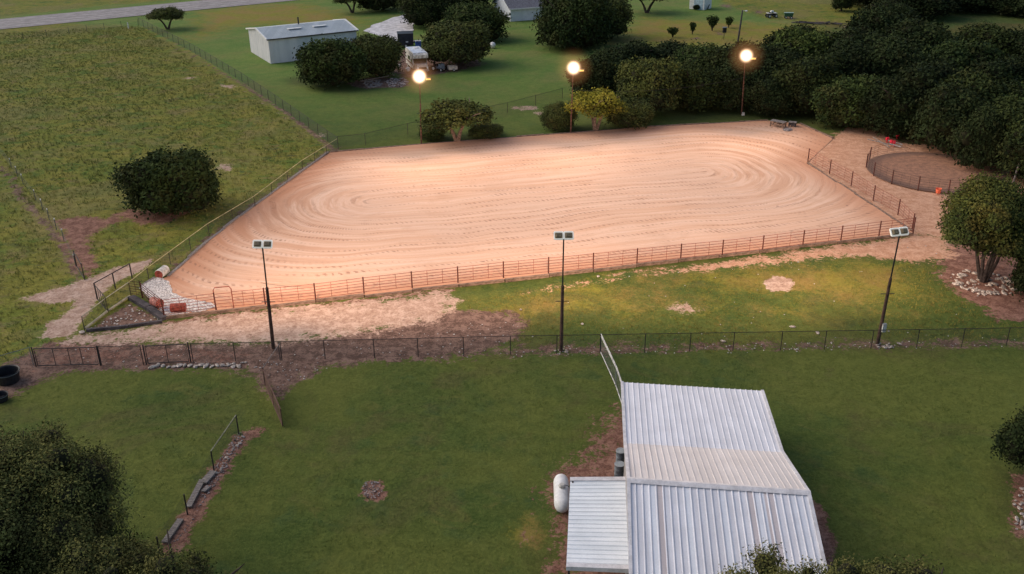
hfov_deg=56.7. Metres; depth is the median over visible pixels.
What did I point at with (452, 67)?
white cart
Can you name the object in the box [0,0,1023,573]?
ground
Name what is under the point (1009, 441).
tree
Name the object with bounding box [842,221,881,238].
livestock panel
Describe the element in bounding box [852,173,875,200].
livestock panel
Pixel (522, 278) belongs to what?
timber beam
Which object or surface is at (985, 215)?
tree
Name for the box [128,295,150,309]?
timber beam
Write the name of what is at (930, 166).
pen floor
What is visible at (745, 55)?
light pole
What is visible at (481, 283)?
timber beam
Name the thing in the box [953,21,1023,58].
tree
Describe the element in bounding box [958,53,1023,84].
tree
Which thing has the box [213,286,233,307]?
walk gate
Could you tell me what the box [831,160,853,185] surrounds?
livestock panel
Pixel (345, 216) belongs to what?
arena sand
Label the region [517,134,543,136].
timber beam
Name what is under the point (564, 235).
light pole
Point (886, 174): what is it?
livestock panel
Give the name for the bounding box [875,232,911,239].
timber beam
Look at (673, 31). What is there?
shrub
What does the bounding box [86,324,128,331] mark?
timber beam
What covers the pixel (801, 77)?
tree
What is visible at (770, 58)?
tree
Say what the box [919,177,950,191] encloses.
livestock panel
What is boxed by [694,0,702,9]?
door
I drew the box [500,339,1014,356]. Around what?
pebbles
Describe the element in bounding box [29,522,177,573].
oak tree
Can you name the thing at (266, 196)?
timber beam
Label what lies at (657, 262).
timber beam
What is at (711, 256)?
timber beam
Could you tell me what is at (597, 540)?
side canopy
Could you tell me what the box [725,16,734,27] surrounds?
shrub
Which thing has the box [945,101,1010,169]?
tree
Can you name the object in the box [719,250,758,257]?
timber beam
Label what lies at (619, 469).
drum
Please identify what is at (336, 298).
timber beam
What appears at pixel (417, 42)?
blue bin
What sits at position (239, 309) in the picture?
timber beam
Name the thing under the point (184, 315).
timber beam
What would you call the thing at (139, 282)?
livestock panel
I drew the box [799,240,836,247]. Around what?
timber beam
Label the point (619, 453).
drum
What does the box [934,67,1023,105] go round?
tree
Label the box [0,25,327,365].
pasture grass
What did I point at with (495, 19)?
tree
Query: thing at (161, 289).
white gravel
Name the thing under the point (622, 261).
livestock panel
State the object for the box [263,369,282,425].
gate
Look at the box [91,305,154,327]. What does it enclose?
white stones
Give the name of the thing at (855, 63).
tree
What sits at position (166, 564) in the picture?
oak tree
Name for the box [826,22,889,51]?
tree
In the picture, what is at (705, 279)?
verge grass
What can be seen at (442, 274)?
livestock panel
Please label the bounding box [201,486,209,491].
plank
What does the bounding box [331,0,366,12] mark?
tree
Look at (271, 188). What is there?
rail fence
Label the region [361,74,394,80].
fallen post
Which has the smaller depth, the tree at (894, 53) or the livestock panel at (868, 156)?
the livestock panel at (868, 156)
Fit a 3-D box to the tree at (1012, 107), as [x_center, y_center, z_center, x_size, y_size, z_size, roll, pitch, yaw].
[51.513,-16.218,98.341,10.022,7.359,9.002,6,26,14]
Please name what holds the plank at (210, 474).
on the ground at (518, 64)
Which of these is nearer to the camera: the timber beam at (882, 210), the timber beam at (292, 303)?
the timber beam at (292, 303)
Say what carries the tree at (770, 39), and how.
on the ground at (518, 64)
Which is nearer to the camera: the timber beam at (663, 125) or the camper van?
the timber beam at (663, 125)
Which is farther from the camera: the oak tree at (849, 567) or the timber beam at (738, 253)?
the timber beam at (738, 253)
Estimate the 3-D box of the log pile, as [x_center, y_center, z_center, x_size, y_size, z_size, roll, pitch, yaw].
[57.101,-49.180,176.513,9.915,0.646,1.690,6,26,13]
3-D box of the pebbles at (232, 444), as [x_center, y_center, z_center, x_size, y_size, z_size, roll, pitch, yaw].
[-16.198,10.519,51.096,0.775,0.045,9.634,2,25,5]
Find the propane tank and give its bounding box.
[553,474,569,512]
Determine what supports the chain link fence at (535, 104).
on the ground at (518, 64)
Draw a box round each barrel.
[149,297,163,307]
[155,265,169,277]
[170,303,186,311]
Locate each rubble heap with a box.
[362,79,382,87]
[384,78,408,86]
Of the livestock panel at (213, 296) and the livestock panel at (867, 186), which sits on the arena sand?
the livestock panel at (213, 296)
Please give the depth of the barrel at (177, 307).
69.30 m
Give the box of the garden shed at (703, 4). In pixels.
[689,0,711,9]
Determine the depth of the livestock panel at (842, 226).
80.04 m
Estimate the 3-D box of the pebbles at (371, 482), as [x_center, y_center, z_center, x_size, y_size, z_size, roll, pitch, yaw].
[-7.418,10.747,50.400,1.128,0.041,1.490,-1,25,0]
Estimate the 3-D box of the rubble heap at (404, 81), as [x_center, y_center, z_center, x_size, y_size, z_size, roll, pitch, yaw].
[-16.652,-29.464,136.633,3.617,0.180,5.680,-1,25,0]
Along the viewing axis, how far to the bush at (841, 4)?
188.02 m
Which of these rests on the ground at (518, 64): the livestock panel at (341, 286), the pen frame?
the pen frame
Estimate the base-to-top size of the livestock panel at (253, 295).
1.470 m
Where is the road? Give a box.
[0,0,291,28]
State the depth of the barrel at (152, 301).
70.08 m
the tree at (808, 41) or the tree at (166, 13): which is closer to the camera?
the tree at (808, 41)
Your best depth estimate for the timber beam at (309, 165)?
100.97 m
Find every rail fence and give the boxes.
[81,282,128,330]
[128,139,336,294]
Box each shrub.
[667,27,679,37]
[689,22,696,33]
[706,14,719,30]
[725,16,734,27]
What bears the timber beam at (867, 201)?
on the ground at (518, 64)
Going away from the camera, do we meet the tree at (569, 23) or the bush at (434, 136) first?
the bush at (434, 136)
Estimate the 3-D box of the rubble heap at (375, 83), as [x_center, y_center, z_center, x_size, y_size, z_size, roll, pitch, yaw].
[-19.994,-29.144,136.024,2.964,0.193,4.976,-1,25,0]
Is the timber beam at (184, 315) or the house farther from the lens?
the house
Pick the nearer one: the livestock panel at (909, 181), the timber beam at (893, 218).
the timber beam at (893, 218)
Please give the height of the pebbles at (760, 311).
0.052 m
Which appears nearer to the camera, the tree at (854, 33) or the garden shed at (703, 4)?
the tree at (854, 33)
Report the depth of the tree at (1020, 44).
136.86 m
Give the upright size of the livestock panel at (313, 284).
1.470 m
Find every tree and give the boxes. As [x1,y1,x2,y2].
[0,416,145,573]
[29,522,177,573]
[94,529,248,573]
[141,5,184,28]
[290,33,371,90]
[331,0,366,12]
[350,32,405,76]
[356,0,398,10]
[394,0,450,26]
[415,98,496,141]
[418,18,496,66]
[439,0,510,42]
[444,0,493,7]
[529,0,618,50]
[538,0,550,12]
[561,87,629,130]
[563,45,631,94]
[595,38,666,63]
[602,94,657,129]
[607,0,633,38]
[608,54,684,115]
[630,0,666,12]
[650,38,689,61]
[667,38,729,65]
[671,59,726,112]
[699,37,763,69]
[709,55,768,110]
[717,538,841,573]
[739,71,798,116]
[741,41,804,79]
[762,22,824,45]
[763,24,840,59]
[769,50,846,113]
[805,72,883,132]
[809,37,881,78]
[818,548,944,573]
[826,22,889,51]
[842,2,923,33]
[853,76,928,138]
[854,32,935,80]
[855,0,872,5]
[869,0,969,18]
[871,0,917,17]
[884,14,966,54]
[884,54,963,97]
[903,76,1000,157]
[924,34,1010,71]
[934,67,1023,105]
[935,170,1023,282]
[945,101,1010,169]
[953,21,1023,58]
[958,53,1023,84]
[970,91,1023,165]
[975,0,1023,15]
[990,114,1023,184]
[990,403,1023,470]
[999,75,1023,101]
[1002,254,1023,301]
[1008,25,1023,58]
[1015,0,1023,12]
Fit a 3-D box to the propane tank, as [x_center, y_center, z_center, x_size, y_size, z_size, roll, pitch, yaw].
[2.706,10.641,49.082,1.141,1.120,2.825,-1,25,0]
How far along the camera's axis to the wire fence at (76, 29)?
176.08 m
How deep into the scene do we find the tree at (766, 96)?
115.95 m
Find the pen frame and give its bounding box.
[93,263,132,298]
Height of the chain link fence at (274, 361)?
1.330 m
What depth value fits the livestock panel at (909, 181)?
92.81 m
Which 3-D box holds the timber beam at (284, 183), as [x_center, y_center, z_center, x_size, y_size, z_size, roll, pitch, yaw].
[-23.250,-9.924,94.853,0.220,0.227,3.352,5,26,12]
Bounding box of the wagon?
[784,12,793,18]
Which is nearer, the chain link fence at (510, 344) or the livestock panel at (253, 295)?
the chain link fence at (510, 344)
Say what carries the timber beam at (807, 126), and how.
on the ground at (518, 64)
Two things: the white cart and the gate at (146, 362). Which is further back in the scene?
the white cart
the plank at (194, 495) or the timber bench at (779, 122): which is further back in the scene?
the timber bench at (779, 122)
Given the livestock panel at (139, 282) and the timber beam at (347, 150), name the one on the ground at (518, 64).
the timber beam at (347, 150)
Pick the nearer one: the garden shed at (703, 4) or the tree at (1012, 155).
the tree at (1012, 155)
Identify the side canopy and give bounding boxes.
[566,477,628,573]
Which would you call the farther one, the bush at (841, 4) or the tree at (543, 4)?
the bush at (841, 4)
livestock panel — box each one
[129,281,142,297]
[140,284,164,313]
[160,293,216,314]
[232,288,265,305]
[264,283,315,302]
[315,277,364,297]
[364,271,412,291]
[412,266,458,285]
[458,261,503,280]
[504,257,548,275]
[549,253,593,271]
[594,248,637,266]
[638,244,681,262]
[681,240,723,257]
[723,235,764,253]
[764,230,804,248]
[804,225,843,243]
[807,148,831,173]
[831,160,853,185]
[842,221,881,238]
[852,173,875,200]
[866,147,871,166]
[867,159,875,175]
[875,163,893,183]
[875,187,900,214]
[880,217,915,234]
[883,141,898,153]
[893,171,920,190]
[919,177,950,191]
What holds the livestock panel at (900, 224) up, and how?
on the arena sand
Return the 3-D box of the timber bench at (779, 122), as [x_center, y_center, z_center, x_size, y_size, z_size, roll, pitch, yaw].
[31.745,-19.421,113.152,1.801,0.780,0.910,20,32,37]
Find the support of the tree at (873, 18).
on the ground at (518, 64)
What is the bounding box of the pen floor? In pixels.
[866,152,1008,192]
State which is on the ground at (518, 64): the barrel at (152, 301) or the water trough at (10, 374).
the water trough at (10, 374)
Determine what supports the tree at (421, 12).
on the ground at (518, 64)
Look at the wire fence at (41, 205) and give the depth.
89.44 m
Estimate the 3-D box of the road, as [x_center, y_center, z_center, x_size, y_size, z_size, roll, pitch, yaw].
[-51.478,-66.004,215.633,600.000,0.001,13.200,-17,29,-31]
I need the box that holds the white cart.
[447,65,457,70]
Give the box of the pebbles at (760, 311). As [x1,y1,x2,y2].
[523,245,977,352]
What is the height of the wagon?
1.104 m
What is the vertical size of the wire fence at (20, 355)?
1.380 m
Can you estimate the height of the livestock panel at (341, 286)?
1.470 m
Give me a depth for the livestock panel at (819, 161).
98.73 m
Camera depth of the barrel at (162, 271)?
75.13 m
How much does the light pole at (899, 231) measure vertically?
8.464 m
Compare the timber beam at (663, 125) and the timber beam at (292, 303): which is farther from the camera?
the timber beam at (663, 125)
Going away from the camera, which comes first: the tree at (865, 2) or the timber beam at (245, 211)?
the timber beam at (245, 211)
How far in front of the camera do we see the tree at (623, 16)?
162.70 m
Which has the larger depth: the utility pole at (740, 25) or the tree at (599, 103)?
the utility pole at (740, 25)
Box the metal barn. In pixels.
[621,381,827,573]
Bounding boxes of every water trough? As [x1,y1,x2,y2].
[0,364,19,385]
[0,390,7,402]
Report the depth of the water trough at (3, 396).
58.83 m
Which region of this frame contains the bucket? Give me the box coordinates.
[936,187,941,193]
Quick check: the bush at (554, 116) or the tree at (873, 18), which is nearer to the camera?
the bush at (554, 116)
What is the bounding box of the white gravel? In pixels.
[139,277,214,314]
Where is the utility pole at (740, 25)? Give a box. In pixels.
[737,10,746,41]
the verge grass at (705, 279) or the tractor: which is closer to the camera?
the verge grass at (705, 279)
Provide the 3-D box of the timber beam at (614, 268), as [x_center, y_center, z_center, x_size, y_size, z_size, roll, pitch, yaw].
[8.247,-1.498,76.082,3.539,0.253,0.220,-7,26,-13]
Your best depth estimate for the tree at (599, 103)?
109.91 m
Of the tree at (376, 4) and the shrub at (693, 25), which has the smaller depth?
the shrub at (693, 25)
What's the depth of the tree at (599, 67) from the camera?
124.45 m
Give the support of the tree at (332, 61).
on the ground at (518, 64)
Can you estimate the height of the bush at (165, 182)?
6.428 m
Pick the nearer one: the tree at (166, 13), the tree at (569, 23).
the tree at (569, 23)
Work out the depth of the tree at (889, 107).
107.04 m
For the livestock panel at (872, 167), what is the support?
on the ground at (518, 64)
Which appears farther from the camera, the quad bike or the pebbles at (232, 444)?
the quad bike
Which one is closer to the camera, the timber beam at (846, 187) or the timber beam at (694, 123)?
the timber beam at (846, 187)
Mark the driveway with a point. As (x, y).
(392, 26)
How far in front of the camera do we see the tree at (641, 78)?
116.02 m
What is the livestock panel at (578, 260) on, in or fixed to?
on the arena sand
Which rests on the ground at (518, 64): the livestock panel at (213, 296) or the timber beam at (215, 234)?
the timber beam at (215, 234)
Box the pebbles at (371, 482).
[362,481,381,497]
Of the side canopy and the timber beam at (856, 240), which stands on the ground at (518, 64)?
the timber beam at (856, 240)
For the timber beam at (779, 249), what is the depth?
79.17 m
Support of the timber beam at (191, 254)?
on the ground at (518, 64)
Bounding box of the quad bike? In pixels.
[765,10,777,17]
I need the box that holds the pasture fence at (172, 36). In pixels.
[138,18,338,148]
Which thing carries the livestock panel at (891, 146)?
on the pen floor
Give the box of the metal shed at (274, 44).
[246,17,358,63]
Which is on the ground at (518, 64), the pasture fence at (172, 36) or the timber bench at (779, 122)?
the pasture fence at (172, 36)
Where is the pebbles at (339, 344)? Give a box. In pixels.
[33,322,517,366]
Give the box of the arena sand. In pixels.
[149,121,912,312]
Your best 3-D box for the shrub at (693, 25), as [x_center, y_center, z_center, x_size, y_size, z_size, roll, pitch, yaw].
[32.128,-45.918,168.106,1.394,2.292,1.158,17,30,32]
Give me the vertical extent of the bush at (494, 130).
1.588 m
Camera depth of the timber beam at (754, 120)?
115.56 m
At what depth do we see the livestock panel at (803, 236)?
79.15 m
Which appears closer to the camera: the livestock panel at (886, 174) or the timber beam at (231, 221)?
the timber beam at (231, 221)
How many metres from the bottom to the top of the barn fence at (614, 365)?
1.450 m
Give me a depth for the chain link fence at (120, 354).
62.47 m
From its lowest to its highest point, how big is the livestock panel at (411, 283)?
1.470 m
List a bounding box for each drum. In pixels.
[614,461,623,476]
[616,447,623,461]
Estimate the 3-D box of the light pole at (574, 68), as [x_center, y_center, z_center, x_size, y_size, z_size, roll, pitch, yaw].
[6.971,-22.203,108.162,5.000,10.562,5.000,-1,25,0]
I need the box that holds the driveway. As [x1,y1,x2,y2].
[364,14,413,40]
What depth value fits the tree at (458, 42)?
143.06 m
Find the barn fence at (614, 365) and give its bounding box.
[600,334,621,403]
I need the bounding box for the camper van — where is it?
[405,46,429,73]
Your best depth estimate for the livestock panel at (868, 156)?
99.80 m
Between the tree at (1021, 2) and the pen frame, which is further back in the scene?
the tree at (1021, 2)
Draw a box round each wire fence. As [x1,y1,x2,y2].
[0,19,138,40]
[0,148,75,265]
[0,347,33,367]
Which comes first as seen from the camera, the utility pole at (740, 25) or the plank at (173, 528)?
the plank at (173, 528)
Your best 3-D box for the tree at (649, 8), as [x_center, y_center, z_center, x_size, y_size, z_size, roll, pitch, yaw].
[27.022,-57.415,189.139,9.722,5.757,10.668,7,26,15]
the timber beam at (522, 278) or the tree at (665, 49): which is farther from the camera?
the tree at (665, 49)
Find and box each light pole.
[252,240,274,348]
[416,74,430,142]
[554,231,573,351]
[568,65,584,132]
[741,53,756,115]
[875,227,908,344]
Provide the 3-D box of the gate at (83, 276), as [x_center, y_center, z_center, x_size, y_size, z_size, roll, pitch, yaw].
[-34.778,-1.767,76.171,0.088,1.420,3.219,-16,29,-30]
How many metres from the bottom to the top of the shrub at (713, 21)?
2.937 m
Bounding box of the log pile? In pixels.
[791,21,846,24]
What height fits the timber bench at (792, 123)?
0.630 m
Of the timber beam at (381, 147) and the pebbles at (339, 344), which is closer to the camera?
the pebbles at (339, 344)
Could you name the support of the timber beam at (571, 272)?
on the ground at (518, 64)
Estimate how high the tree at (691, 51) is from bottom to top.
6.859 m
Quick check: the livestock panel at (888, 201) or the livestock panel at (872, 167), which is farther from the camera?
the livestock panel at (872, 167)
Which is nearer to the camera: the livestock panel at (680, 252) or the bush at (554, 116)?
the livestock panel at (680, 252)
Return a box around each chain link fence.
[97,345,143,365]
[156,415,238,553]
[190,327,1023,361]
[262,343,281,383]
[337,88,562,147]
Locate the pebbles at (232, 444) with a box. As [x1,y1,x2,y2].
[173,432,244,541]
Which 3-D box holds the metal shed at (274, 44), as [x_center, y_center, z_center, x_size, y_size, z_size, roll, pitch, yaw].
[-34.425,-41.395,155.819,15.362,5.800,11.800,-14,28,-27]
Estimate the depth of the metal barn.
43.16 m
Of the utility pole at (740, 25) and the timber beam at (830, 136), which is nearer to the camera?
the timber beam at (830, 136)
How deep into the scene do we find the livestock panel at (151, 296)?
70.37 m
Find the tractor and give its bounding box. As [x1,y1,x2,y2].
[431,62,445,71]
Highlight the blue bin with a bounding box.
[414,40,420,46]
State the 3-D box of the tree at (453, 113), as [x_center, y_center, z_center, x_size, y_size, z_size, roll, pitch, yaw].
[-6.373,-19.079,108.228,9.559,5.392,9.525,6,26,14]
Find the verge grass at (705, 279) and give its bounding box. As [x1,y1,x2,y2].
[468,258,1023,352]
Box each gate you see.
[31,345,100,366]
[73,250,84,279]
[94,285,107,310]
[142,342,191,364]
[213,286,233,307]
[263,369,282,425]
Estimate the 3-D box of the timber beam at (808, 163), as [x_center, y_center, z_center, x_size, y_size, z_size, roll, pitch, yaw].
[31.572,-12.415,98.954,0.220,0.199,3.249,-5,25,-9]
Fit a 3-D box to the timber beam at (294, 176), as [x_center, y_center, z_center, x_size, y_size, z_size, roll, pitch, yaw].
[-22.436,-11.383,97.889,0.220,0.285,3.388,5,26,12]
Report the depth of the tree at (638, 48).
132.05 m
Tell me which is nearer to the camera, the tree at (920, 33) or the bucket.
the bucket
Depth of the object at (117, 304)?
70.93 m
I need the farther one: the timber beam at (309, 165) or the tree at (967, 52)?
the tree at (967, 52)
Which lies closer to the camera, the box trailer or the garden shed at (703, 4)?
the box trailer
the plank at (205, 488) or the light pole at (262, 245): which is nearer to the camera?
the plank at (205, 488)
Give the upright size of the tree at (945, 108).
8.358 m
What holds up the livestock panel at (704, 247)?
on the ground at (518, 64)
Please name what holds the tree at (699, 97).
on the ground at (518, 64)
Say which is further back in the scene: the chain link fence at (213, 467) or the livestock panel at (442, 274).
the livestock panel at (442, 274)
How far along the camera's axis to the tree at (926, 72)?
109.05 m
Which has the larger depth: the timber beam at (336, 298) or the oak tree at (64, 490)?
the timber beam at (336, 298)
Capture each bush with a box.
[107,142,222,223]
[417,125,446,141]
[466,122,506,139]
[539,100,579,132]
[830,0,855,11]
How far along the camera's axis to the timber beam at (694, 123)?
114.58 m
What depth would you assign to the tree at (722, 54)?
125.19 m
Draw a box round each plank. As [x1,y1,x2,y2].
[161,518,183,542]
[185,479,202,507]
[200,470,216,483]
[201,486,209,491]
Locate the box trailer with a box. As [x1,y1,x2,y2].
[397,31,413,46]
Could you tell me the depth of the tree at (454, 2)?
184.63 m
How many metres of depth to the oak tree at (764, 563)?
35.78 m
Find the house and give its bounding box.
[492,0,541,21]
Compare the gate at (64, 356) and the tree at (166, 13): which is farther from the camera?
the tree at (166, 13)
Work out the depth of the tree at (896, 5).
172.02 m
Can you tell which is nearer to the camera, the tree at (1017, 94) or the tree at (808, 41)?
the tree at (1017, 94)
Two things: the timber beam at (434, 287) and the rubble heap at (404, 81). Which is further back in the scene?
the rubble heap at (404, 81)
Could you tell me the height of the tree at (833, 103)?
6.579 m
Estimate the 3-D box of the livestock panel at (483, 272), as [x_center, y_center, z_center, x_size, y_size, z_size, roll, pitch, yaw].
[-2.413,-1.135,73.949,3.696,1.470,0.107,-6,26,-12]
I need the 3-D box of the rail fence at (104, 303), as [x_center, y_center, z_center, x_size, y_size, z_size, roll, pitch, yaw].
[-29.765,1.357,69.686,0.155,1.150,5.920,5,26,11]
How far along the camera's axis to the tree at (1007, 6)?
181.40 m
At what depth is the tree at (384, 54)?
137.36 m
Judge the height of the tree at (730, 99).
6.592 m
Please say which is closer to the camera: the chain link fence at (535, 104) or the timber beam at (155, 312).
the timber beam at (155, 312)
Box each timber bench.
[770,119,786,127]
[788,121,796,126]
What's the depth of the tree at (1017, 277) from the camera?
69.72 m
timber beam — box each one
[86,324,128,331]
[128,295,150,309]
[129,319,161,327]
[146,305,166,320]
[166,310,216,319]
[167,258,189,275]
[187,240,208,257]
[207,228,224,240]
[217,304,266,313]
[223,215,240,227]
[240,204,255,215]
[255,192,272,204]
[271,300,314,307]
[273,181,287,192]
[287,170,301,181]
[302,161,315,171]
[316,293,363,302]
[330,148,363,151]
[365,145,397,148]
[365,290,411,297]
[412,284,457,291]
[459,279,503,286]
[505,273,548,281]
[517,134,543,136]
[549,268,592,276]
[593,264,635,271]
[636,259,677,266]
[649,124,678,126]
[678,254,718,261]
[679,122,708,124]
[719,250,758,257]
[739,119,767,121]
[759,245,798,252]
[799,123,816,129]
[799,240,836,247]
[807,162,822,171]
[815,130,833,138]
[837,237,874,243]
[838,182,855,192]
[854,193,872,204]
[873,205,891,216]
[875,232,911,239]
[890,217,912,231]
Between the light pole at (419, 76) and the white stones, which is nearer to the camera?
the white stones
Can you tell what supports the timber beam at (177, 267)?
on the ground at (518, 64)
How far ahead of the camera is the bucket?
91.36 m
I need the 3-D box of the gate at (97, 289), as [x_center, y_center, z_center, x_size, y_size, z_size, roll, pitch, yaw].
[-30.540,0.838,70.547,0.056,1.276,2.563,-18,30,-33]
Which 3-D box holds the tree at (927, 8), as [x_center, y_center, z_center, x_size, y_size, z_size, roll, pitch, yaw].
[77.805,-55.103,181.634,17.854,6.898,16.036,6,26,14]
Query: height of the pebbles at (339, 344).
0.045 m
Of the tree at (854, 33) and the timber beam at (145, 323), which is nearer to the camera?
the timber beam at (145, 323)
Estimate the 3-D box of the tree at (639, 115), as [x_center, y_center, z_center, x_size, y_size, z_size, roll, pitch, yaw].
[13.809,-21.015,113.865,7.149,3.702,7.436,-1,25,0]
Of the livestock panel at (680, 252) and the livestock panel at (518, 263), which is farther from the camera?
the livestock panel at (680, 252)
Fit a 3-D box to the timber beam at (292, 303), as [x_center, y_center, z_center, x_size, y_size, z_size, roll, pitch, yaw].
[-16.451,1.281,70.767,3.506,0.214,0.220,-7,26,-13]
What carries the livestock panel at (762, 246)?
on the ground at (518, 64)
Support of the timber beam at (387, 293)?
on the ground at (518, 64)

